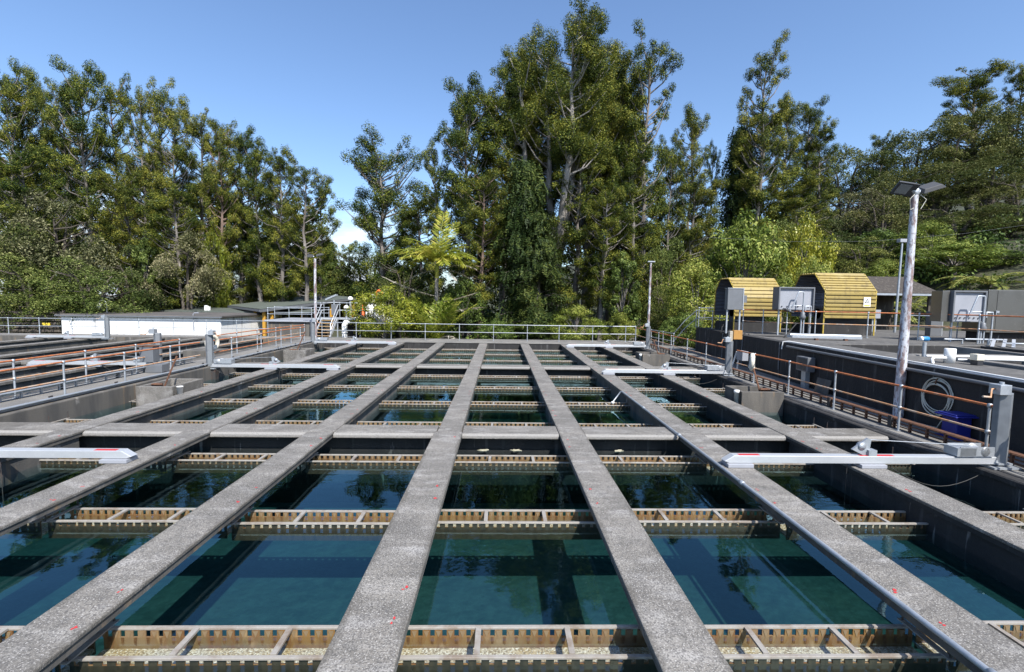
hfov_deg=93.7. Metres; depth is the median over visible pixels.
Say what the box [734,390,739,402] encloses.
vent pipe
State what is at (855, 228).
kanuka tree
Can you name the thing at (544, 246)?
rimu tree
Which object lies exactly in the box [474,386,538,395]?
weir trough
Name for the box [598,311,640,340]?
broadleaf tree
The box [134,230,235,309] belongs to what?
kanuka tree
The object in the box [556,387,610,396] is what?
weir trough
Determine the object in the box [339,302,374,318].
pipe railing
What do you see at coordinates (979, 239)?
undergrowth
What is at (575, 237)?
kauri tree
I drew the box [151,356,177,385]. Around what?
sluice lever
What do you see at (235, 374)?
weir trough
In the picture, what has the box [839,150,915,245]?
kanuka tree
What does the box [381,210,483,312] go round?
tree fern
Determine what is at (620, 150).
kauri tree
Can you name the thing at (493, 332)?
pipe railing
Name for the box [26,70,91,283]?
kauri tree
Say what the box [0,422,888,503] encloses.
cross walkway
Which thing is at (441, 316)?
young palm
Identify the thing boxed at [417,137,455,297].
kauri tree
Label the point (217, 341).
lifebuoy
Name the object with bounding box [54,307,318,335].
white building
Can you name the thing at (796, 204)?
kauri tree
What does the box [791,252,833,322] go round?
broadleaf tree
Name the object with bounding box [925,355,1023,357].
white pipe
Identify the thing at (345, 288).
kanuka tree
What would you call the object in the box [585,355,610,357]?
weir trough
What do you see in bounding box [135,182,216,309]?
kauri tree
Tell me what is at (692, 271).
broadleaf tree
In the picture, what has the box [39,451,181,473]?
weir trough
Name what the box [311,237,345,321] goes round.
rimu tree
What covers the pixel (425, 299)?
broadleaf tree
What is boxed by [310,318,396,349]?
swing arm
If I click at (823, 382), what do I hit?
leaning board
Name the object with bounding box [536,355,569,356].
weir trough
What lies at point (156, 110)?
kauri tree
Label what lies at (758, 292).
corrugated hood
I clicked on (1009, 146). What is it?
kanuka tree
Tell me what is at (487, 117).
kauri tree
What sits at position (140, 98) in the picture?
kauri tree
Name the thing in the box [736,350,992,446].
pipe railing
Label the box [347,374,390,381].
weir trough
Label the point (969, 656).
beam pipe
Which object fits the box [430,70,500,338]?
kauri tree
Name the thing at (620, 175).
kauri tree
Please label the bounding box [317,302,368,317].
pipe railing
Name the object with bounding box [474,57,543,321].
kauri tree
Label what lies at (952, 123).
kanuka tree
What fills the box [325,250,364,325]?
kanuka tree
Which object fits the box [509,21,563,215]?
kauri tree
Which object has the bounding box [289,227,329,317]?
rimu tree
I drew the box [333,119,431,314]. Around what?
kauri tree
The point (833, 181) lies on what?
kanuka tree
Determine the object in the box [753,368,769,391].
sluice lever
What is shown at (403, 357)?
water
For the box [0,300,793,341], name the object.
undergrowth
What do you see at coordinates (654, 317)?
kanuka tree
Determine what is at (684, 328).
pipe railing
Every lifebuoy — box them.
[213,335,219,350]
[748,353,754,370]
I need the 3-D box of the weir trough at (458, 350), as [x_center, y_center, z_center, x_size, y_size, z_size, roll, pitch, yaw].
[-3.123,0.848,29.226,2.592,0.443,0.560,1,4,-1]
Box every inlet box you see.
[135,378,203,406]
[183,348,228,359]
[283,348,314,361]
[635,352,669,365]
[725,385,783,415]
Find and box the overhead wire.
[708,225,1021,241]
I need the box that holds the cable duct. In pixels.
[787,333,861,338]
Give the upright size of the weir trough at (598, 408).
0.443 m
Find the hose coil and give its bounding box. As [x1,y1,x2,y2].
[920,377,953,427]
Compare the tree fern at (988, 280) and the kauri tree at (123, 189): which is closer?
the tree fern at (988, 280)
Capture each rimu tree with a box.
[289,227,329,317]
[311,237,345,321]
[484,155,562,339]
[504,211,576,339]
[711,123,768,285]
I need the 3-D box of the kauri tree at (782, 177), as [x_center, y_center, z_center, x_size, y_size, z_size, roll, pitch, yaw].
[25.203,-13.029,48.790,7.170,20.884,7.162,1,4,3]
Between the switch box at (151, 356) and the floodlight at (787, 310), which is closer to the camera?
the switch box at (151, 356)
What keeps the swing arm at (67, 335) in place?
on the ground
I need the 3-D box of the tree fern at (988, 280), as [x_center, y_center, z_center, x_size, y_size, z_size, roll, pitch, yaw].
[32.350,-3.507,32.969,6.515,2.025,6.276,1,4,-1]
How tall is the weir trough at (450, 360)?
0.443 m
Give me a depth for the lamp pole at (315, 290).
30.83 m
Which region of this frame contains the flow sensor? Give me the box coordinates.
[918,336,929,356]
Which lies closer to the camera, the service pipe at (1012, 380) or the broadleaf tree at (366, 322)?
the service pipe at (1012, 380)
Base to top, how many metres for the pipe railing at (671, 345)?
1.040 m
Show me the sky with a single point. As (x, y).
(307, 75)
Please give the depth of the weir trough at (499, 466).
9.18 m
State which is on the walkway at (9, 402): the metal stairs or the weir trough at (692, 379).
the metal stairs
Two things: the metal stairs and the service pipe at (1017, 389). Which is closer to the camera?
the service pipe at (1017, 389)
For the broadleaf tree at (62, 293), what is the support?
on the ground
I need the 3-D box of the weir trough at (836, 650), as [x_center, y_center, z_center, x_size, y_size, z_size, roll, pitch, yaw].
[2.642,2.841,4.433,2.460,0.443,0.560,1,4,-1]
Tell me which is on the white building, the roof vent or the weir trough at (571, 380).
the roof vent
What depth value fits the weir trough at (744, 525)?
6.82 m
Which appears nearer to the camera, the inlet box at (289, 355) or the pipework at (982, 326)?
the pipework at (982, 326)
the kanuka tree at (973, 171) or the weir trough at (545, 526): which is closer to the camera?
the weir trough at (545, 526)
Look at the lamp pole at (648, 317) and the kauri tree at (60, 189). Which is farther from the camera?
the kauri tree at (60, 189)
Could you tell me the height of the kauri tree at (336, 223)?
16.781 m
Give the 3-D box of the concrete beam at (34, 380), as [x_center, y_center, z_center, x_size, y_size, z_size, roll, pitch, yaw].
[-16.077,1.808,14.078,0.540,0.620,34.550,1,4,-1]
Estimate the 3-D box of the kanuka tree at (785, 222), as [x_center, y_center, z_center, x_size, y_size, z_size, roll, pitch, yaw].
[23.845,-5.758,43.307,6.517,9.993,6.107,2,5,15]
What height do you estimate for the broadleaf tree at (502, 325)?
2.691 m
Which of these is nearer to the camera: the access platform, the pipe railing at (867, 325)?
the pipe railing at (867, 325)
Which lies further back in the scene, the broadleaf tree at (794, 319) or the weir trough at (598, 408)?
the broadleaf tree at (794, 319)
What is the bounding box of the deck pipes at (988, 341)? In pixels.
[944,338,1023,344]
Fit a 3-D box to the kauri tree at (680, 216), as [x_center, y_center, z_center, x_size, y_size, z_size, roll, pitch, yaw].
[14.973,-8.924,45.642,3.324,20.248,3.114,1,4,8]
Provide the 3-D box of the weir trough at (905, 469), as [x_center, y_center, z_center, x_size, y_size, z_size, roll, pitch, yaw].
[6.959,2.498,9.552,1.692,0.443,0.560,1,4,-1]
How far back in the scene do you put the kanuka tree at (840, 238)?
45.60 m
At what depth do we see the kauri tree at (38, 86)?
51.40 m
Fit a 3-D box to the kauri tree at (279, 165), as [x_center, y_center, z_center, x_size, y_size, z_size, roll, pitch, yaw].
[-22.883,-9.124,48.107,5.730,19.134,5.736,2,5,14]
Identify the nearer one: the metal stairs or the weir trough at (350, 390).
the weir trough at (350, 390)
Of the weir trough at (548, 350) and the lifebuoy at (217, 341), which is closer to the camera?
the lifebuoy at (217, 341)
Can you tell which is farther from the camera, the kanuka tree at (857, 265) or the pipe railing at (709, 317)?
the kanuka tree at (857, 265)
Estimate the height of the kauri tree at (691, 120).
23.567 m
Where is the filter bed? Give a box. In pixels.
[0,401,1023,661]
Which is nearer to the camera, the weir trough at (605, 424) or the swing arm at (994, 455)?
the swing arm at (994, 455)
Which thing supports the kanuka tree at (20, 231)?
on the ground
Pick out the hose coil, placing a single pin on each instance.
(949, 400)
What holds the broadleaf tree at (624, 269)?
on the ground
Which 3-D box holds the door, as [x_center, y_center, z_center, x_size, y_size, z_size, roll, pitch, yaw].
[9.573,0.921,15.871,0.009,0.390,0.500,1,4,-1]
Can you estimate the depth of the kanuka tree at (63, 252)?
39.34 m
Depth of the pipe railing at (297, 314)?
34.30 m
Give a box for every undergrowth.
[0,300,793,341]
[641,205,1023,326]
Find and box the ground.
[0,177,1023,347]
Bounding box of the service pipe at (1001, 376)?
[781,341,1023,380]
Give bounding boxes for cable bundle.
[720,323,796,343]
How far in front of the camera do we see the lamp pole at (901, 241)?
24.61 m
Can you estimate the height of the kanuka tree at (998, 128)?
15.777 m
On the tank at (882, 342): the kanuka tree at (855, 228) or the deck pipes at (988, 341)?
the deck pipes at (988, 341)
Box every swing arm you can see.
[0,448,137,506]
[25,315,113,343]
[26,328,162,368]
[205,329,339,384]
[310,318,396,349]
[566,323,652,354]
[601,336,735,402]
[721,382,1021,513]
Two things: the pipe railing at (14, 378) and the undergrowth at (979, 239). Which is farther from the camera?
the undergrowth at (979, 239)
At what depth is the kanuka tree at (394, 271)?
47.10 m
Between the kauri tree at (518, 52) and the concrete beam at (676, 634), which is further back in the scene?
the kauri tree at (518, 52)
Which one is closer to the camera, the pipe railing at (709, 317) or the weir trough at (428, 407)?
the weir trough at (428, 407)
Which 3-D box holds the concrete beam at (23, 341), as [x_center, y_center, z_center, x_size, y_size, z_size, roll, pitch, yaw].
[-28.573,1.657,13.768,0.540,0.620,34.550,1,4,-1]
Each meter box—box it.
[732,350,747,368]
[871,310,880,331]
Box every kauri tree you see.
[0,56,57,251]
[0,67,48,281]
[0,141,80,304]
[14,63,71,231]
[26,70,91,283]
[34,138,110,289]
[38,54,122,293]
[86,164,162,309]
[88,69,144,310]
[113,75,161,267]
[114,145,185,287]
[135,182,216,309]
[136,76,182,303]
[140,87,203,281]
[165,107,228,303]
[182,171,238,299]
[197,116,246,296]
[206,198,275,302]
[215,125,267,303]
[225,135,282,300]
[236,231,288,301]
[242,144,307,317]
[261,217,292,298]
[273,208,329,315]
[280,152,331,317]
[301,175,342,317]
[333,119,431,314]
[337,240,358,283]
[388,192,453,334]
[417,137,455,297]
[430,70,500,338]
[436,89,512,321]
[453,165,509,338]
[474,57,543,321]
[482,0,622,339]
[494,40,563,322]
[495,81,565,300]
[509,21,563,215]
[541,133,623,325]
[543,37,647,339]
[575,181,638,340]
[579,49,657,335]
[581,38,630,338]
[592,64,651,338]
[600,142,668,340]
[613,17,684,340]
[635,168,693,339]
[654,134,687,288]
[656,169,729,313]
[662,101,713,277]
[702,141,721,301]
[718,95,802,273]
[731,28,792,267]
[762,174,838,272]
[765,90,806,280]
[782,93,836,256]
[794,118,848,252]
[860,130,904,213]
[925,58,1023,210]
[997,61,1023,203]
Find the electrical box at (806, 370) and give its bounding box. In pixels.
[796,356,815,387]
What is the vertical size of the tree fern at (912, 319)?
3.429 m
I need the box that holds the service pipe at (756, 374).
[659,347,793,385]
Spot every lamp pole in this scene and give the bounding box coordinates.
[307,253,323,339]
[647,261,654,325]
[890,181,945,417]
[893,239,906,332]
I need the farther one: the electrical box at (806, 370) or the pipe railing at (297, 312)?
the pipe railing at (297, 312)
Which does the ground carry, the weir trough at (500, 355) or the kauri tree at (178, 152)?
the kauri tree at (178, 152)
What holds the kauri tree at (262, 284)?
on the ground
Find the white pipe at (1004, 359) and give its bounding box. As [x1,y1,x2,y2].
[984,357,1023,361]
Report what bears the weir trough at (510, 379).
in the water at (403, 357)
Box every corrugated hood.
[713,278,781,331]
[789,273,876,335]
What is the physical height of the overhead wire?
2.561 m
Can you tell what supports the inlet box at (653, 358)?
in the concrete tank at (988, 489)
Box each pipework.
[789,291,811,333]
[967,295,993,343]
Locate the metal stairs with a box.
[317,304,340,337]
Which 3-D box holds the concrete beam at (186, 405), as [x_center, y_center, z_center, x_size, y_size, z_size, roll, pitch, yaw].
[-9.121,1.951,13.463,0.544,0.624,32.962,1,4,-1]
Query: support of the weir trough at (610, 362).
in the water at (403, 357)
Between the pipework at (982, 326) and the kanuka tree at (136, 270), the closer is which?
the pipework at (982, 326)
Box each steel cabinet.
[929,291,949,321]
[961,290,1023,342]
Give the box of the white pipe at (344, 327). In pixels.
[341,320,352,337]
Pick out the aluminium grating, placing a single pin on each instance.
(1004, 342)
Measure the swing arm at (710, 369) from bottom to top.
2.800 m
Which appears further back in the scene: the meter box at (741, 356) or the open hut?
the open hut
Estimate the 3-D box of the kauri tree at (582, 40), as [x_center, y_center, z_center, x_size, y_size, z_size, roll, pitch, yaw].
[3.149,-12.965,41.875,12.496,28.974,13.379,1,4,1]
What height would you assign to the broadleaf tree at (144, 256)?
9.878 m
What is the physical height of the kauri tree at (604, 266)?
14.078 m
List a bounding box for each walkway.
[0,333,630,343]
[0,337,336,408]
[0,359,172,371]
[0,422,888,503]
[236,362,697,404]
[626,341,1023,477]
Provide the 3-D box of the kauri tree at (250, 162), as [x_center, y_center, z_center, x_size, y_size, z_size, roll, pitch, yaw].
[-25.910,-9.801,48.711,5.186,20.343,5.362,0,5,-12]
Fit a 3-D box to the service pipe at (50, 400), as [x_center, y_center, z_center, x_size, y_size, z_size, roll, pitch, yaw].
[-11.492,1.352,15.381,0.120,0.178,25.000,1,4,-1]
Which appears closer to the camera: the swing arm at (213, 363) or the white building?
the swing arm at (213, 363)
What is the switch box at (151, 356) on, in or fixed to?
on the walkway at (9, 402)
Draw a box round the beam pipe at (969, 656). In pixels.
[611,391,996,671]
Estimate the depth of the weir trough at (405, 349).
28.98 m
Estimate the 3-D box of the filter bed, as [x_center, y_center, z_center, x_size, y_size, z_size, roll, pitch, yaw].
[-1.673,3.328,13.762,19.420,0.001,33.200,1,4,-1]
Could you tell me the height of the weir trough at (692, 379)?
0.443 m
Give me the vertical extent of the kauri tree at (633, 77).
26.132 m
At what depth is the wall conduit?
19.54 m
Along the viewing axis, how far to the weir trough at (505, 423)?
12.04 m
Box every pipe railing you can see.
[0,317,268,336]
[0,339,180,398]
[0,342,199,393]
[213,324,305,353]
[213,327,304,357]
[267,307,311,319]
[274,306,328,317]
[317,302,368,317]
[321,322,635,341]
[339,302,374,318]
[635,327,725,366]
[651,310,713,349]
[698,307,738,326]
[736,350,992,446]
[742,309,1023,343]
[910,315,960,337]
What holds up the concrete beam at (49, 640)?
on the concrete tank at (988, 489)
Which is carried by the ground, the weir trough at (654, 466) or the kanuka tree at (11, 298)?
the kanuka tree at (11, 298)
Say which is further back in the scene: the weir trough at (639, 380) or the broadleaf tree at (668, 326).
the broadleaf tree at (668, 326)
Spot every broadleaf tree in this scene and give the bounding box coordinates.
[18,285,113,328]
[129,237,162,311]
[143,270,181,311]
[200,217,232,307]
[342,283,422,337]
[402,289,440,332]
[438,274,488,338]
[475,319,514,338]
[514,317,558,339]
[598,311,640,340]
[601,251,642,334]
[656,311,703,348]
[660,253,728,341]
[697,203,790,319]
[765,271,807,328]
[770,208,840,284]
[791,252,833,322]
[842,227,923,269]
[860,258,915,298]
[890,218,972,260]
[896,242,1022,279]
[964,250,1023,261]
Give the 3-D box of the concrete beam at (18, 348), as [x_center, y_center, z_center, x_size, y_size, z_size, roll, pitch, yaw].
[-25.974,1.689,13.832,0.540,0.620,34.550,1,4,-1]
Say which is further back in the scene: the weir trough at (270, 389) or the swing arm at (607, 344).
the swing arm at (607, 344)
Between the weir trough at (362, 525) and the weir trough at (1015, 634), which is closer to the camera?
the weir trough at (1015, 634)
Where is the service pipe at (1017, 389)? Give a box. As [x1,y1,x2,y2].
[786,345,1023,392]
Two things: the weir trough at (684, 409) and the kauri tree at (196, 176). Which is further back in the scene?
the kauri tree at (196, 176)
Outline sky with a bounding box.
[0,0,1023,298]
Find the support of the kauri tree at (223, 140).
on the ground
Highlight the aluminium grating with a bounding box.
[990,339,1015,347]
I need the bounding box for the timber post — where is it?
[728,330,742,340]
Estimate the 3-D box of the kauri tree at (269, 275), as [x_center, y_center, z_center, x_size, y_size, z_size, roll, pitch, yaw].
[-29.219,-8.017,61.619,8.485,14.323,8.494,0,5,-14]
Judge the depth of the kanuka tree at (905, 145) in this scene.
58.89 m
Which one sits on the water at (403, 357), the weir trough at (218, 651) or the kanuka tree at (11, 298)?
the weir trough at (218, 651)
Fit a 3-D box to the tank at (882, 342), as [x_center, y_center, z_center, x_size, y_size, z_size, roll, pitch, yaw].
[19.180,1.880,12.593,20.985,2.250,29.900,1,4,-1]
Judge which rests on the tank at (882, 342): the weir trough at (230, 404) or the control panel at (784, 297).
the control panel at (784, 297)
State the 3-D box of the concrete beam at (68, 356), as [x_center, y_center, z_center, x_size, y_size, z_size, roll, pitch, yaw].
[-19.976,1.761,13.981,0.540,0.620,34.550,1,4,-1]
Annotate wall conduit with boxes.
[721,334,779,369]
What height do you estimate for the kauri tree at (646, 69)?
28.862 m
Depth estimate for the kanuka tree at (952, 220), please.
43.09 m
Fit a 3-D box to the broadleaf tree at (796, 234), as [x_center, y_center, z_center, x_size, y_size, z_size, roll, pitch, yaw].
[22.567,-4.153,37.345,4.606,11.344,4.665,2,5,17]
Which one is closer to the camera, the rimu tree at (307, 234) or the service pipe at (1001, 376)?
the service pipe at (1001, 376)
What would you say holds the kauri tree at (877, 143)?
on the ground
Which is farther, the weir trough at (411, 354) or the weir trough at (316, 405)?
the weir trough at (411, 354)
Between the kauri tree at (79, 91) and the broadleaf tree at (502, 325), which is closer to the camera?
the broadleaf tree at (502, 325)
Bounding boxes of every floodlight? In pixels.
[325,294,337,317]
[774,308,793,312]
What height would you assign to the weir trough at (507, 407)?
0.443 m
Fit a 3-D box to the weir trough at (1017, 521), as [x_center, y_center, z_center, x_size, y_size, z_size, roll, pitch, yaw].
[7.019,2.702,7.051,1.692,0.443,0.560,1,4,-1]
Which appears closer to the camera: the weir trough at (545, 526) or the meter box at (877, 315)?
the weir trough at (545, 526)
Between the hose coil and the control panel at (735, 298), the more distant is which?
the control panel at (735, 298)
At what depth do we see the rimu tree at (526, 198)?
37.44 m
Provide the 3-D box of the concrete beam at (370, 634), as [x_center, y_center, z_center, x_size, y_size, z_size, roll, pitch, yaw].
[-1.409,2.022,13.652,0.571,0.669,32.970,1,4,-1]
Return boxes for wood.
[0,149,1020,326]
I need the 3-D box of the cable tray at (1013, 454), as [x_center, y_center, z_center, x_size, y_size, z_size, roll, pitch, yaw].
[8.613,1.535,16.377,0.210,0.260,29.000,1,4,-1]
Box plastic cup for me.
[176,386,182,393]
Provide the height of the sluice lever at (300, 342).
1.357 m
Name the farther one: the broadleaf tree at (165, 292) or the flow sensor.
the broadleaf tree at (165, 292)
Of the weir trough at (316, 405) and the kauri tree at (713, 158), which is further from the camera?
the kauri tree at (713, 158)
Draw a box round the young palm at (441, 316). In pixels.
[399,293,478,338]
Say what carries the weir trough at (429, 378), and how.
in the water at (403, 357)
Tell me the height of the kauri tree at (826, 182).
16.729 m
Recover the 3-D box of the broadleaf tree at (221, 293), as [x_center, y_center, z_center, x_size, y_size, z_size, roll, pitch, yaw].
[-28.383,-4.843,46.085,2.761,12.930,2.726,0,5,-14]
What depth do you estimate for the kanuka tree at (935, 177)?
51.37 m
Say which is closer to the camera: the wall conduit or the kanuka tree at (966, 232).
the wall conduit
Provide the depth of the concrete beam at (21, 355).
24.55 m
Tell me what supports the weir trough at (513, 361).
in the water at (403, 357)
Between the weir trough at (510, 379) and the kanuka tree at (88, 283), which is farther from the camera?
the kanuka tree at (88, 283)
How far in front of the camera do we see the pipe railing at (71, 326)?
32.41 m
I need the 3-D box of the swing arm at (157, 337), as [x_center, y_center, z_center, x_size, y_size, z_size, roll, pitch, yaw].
[-15.934,1.064,18.423,5.097,2.800,0.340,1,4,-1]
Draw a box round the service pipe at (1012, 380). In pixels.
[786,342,1023,382]
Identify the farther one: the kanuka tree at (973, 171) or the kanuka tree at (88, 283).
the kanuka tree at (973, 171)
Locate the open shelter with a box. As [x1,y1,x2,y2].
[227,295,355,335]
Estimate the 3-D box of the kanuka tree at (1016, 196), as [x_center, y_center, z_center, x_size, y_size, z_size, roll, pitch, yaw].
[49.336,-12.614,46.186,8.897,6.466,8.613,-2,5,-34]
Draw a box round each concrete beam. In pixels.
[0,337,64,345]
[0,337,164,358]
[0,338,106,354]
[0,338,201,368]
[0,338,228,379]
[0,339,262,395]
[0,342,404,535]
[0,343,362,487]
[0,343,444,671]
[316,343,486,671]
[520,344,732,671]
[560,344,1023,671]
[598,347,1023,594]
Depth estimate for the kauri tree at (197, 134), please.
49.74 m
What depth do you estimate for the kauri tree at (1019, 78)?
59.43 m
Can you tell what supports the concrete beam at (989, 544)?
on the concrete tank at (988, 489)
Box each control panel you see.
[724,288,746,332]
[772,287,814,334]
[948,290,987,341]
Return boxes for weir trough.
[0,505,69,538]
[0,626,95,671]
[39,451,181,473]
[41,499,240,538]
[48,411,92,422]
[60,618,338,671]
[129,398,135,407]
[150,420,209,423]
[168,447,308,472]
[204,398,259,409]
[228,368,247,378]
[228,505,395,540]
[248,384,292,393]
[255,420,321,423]
[282,373,321,380]
[292,400,352,410]
[304,451,422,473]
[324,385,374,394]
[327,358,357,360]
[343,352,369,354]
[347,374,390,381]
[357,421,441,426]
[358,348,381,349]
[379,358,411,361]
[379,401,451,412]
[390,353,419,355]
[396,624,657,671]
[397,385,458,394]
[400,348,426,350]
[410,374,463,382]
[429,359,471,361]
[433,509,601,539]
[436,353,473,355]
[441,349,475,350]
[451,455,574,474]
[466,422,552,425]
[469,401,545,412]
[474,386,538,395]
[478,375,533,383]
[484,360,526,364]
[485,354,523,356]
[486,349,521,351]
[533,350,563,351]
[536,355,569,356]
[539,360,576,362]
[549,376,596,383]
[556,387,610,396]
[565,402,629,413]
[578,350,600,352]
[578,423,652,426]
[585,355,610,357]
[594,361,621,363]
[598,453,708,475]
[617,376,652,384]
[631,505,783,538]
[635,388,675,397]
[657,403,706,414]
[680,376,699,384]
[689,424,741,427]
[703,463,813,475]
[704,388,724,397]
[704,616,956,671]
[772,510,927,539]
[788,421,827,427]
[885,447,914,475]
[914,620,1023,671]
[983,508,1023,528]
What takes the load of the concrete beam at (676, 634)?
on the concrete tank at (988, 489)
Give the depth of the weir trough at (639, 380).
19.32 m
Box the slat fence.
[0,309,64,333]
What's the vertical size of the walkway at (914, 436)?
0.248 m
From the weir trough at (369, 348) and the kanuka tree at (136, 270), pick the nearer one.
the weir trough at (369, 348)
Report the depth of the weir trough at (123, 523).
6.61 m
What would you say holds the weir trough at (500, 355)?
in the water at (403, 357)
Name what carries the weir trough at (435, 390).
in the water at (403, 357)
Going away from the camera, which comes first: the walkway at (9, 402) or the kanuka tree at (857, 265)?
the walkway at (9, 402)
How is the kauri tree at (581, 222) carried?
on the ground
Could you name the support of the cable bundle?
on the tank at (882, 342)
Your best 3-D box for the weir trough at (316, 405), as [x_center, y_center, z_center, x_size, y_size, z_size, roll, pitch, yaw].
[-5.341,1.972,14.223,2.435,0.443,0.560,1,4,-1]
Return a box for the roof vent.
[204,305,210,309]
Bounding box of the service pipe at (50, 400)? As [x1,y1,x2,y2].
[0,367,195,412]
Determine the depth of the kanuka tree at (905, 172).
52.47 m
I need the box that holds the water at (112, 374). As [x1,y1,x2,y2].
[1,345,260,395]
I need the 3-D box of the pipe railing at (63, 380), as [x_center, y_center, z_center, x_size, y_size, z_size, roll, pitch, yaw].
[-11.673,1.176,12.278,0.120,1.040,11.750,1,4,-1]
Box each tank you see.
[0,335,303,398]
[0,340,1023,517]
[264,318,331,336]
[343,304,401,337]
[695,327,1023,453]
[930,348,966,363]
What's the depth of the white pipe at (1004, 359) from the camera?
11.67 m
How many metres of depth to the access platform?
34.31 m
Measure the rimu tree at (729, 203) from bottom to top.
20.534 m
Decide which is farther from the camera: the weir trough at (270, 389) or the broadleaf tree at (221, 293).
the broadleaf tree at (221, 293)
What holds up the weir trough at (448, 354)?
in the water at (403, 357)
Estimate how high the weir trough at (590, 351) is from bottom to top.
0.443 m
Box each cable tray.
[0,340,310,410]
[0,357,195,401]
[640,341,1023,466]
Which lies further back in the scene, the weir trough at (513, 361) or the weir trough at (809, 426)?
the weir trough at (513, 361)
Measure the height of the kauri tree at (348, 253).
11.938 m
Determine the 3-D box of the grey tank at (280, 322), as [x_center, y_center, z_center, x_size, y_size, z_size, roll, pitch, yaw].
[-15.924,-0.500,36.226,3.450,1.580,4.150,1,4,-1]
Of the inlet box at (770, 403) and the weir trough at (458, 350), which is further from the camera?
the weir trough at (458, 350)
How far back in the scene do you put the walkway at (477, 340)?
32.28 m
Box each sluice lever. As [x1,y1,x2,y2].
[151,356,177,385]
[290,331,305,349]
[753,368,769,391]
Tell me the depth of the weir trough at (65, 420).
11.76 m
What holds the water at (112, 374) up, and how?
in the concrete tank at (18, 337)
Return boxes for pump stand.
[925,311,942,335]
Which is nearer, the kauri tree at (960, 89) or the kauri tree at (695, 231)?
the kauri tree at (695, 231)
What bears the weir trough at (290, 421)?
in the water at (403, 357)
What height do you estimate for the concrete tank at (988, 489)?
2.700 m
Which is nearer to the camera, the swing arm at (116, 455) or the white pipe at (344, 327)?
the swing arm at (116, 455)
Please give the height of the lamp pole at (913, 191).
5.774 m
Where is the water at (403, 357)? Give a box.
[204,348,701,382]
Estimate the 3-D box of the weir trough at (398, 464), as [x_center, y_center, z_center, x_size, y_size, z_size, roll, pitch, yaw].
[-2.647,2.400,9.315,2.592,0.443,0.560,1,4,-1]
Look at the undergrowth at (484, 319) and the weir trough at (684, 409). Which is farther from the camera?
the undergrowth at (484, 319)
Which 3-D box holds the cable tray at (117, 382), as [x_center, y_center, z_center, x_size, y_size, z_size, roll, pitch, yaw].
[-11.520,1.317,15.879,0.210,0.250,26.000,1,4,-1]
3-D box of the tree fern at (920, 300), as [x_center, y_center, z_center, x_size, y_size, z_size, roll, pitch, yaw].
[28.739,-2.057,31.861,5.890,2.145,6.127,1,4,-1]
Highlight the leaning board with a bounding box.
[814,377,831,394]
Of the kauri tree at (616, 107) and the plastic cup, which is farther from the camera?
the kauri tree at (616, 107)
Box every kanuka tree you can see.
[0,188,129,332]
[0,204,71,332]
[0,252,98,332]
[16,255,159,326]
[91,242,178,311]
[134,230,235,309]
[193,272,249,307]
[324,243,398,308]
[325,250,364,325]
[371,250,434,337]
[634,236,691,340]
[642,284,686,335]
[742,218,810,279]
[797,161,851,221]
[799,217,865,271]
[815,143,884,242]
[821,186,904,250]
[830,236,899,274]
[837,179,928,243]
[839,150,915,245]
[854,166,963,244]
[860,127,968,214]
[893,113,1014,215]
[894,162,999,236]
[897,198,1023,240]
[919,153,1023,230]
[925,102,1023,212]
[952,221,1023,236]
[967,172,1023,231]
[968,101,1023,208]
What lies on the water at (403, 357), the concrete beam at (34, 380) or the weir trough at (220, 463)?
the weir trough at (220, 463)
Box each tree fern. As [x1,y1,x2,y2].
[381,210,483,312]
[878,301,926,322]
[895,289,967,309]
[931,271,1023,290]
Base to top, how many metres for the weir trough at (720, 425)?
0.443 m
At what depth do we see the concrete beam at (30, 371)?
20.89 m
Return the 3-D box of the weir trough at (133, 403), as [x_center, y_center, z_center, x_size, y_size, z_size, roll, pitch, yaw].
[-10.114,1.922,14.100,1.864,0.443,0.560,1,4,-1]
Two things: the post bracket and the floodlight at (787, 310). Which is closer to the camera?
the post bracket
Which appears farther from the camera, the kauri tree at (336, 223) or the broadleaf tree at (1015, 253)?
the kauri tree at (336, 223)
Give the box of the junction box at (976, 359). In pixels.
[969,354,984,365]
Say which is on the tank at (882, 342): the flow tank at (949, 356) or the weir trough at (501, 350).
the flow tank at (949, 356)
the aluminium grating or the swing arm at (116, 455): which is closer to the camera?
the swing arm at (116, 455)
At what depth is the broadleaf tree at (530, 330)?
36.36 m
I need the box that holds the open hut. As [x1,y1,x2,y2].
[855,276,935,329]
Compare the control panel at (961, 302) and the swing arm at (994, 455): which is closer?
the swing arm at (994, 455)
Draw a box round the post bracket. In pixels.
[211,368,218,382]
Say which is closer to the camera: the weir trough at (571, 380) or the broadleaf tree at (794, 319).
the weir trough at (571, 380)
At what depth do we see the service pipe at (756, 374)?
17.73 m
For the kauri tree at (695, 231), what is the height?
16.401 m
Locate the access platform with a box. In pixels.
[313,317,360,337]
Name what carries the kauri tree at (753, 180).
on the ground
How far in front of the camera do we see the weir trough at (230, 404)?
14.01 m
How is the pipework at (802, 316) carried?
on the tank at (882, 342)
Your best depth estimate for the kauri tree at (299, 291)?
57.78 m
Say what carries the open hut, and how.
on the ground
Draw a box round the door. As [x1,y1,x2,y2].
[796,357,806,370]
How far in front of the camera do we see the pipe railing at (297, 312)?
37.45 m
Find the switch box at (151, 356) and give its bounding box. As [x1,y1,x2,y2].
[138,345,159,363]
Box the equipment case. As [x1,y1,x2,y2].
[145,363,168,372]
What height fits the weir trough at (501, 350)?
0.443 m
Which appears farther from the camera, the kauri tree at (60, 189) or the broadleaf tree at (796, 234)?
the kauri tree at (60, 189)
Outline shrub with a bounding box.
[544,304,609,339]
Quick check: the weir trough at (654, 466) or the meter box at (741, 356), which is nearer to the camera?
the weir trough at (654, 466)
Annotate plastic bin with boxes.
[934,411,978,440]

